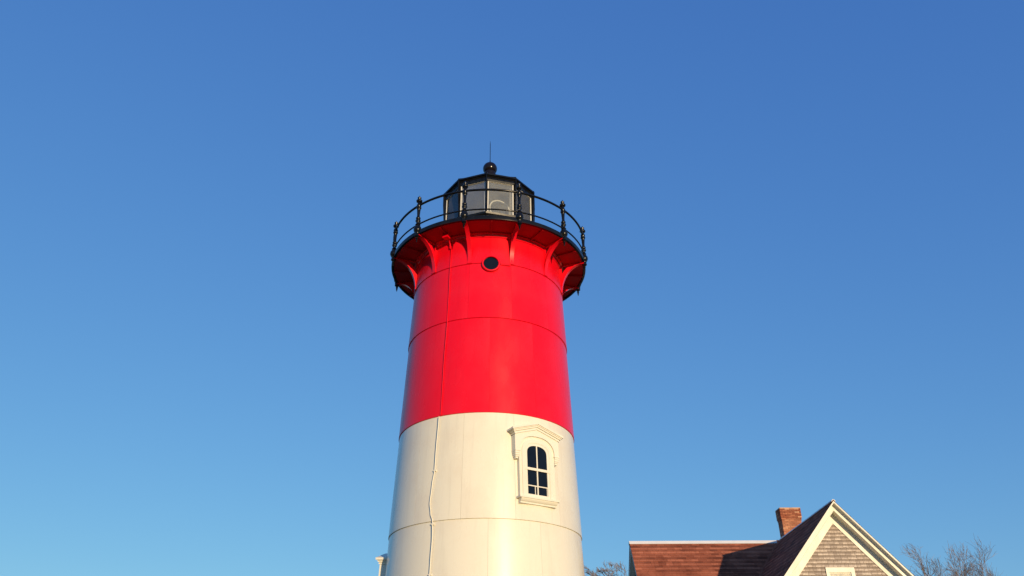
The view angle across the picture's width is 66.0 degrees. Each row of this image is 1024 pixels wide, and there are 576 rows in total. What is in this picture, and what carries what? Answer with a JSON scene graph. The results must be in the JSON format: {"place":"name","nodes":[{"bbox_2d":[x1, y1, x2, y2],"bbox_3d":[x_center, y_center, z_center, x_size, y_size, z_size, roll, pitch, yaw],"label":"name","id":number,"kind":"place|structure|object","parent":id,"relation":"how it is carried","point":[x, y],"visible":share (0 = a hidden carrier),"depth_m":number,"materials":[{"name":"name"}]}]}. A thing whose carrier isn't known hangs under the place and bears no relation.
{"place":"outdoors","nodes":[
{"label":"outdoors","id":0,"kind":"place"},
{"bbox_2d":[0,0,1023,575],"label":"sky","id":1,"kind":"structure","parent":0,"point":[802,286],"materials":[{"name":"blue"}]},
{"bbox_2d":[629,499,913,575],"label":"keeper house","id":2,"kind":"structure","parent":0,"point":[832,537],"depth_m":30.52,"materials":[{"name":"brown wood"}]},
{"bbox_2d":[825,567,855,575],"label":"house window","id":3,"kind":"structure","parent":2,"relation":"in","point":[830,571],"depth_m":27.36,"materials":[{"name":"paint"}]},
{"bbox_3d":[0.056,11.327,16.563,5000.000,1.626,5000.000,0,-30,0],"label":"ground","id":4,"kind":"structure","parent":0,"visible":0},
{"bbox_2d":[375,142,587,575],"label":"lighthouse","id":5,"kind":"object","parent":4,"relation":"on","point":[488,272],"visible":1,"depth_m":16.11,"materials":[{"name":"metal"}]},
{"bbox_2d":[375,553,386,575],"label":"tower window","id":6,"kind":"structure","parent":5,"relation":"in","point":[382,559],"depth_m":15.73,"materials":[{"name":"beige paint"}]},
{"bbox_2d":[507,422,562,508],"bbox_3d":[0.464,3.411,15.277,1.180,1.637,0.259,17,-34,-27],"label":"tower window","id":7,"kind":"structure","parent":5,"relation":"in","point":[534,446],"depth_m":15.23,"materials":[{"name":"beige paint"}]},
{"bbox_2d":[584,561,627,575],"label":"bare tree","id":8,"kind":"object","parent":4,"relation":"on","point":[602,570],"visible":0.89,"depth_m":40.04,"materials":[{"name":"grey plant"}]},
{"bbox_2d":[902,536,996,575],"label":"bare tree","id":9,"kind":"object","parent":4,"relation":"on","point":[955,572],"visible":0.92,"depth_m":42.77,"materials":[{"name":"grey plant"}]}
]}

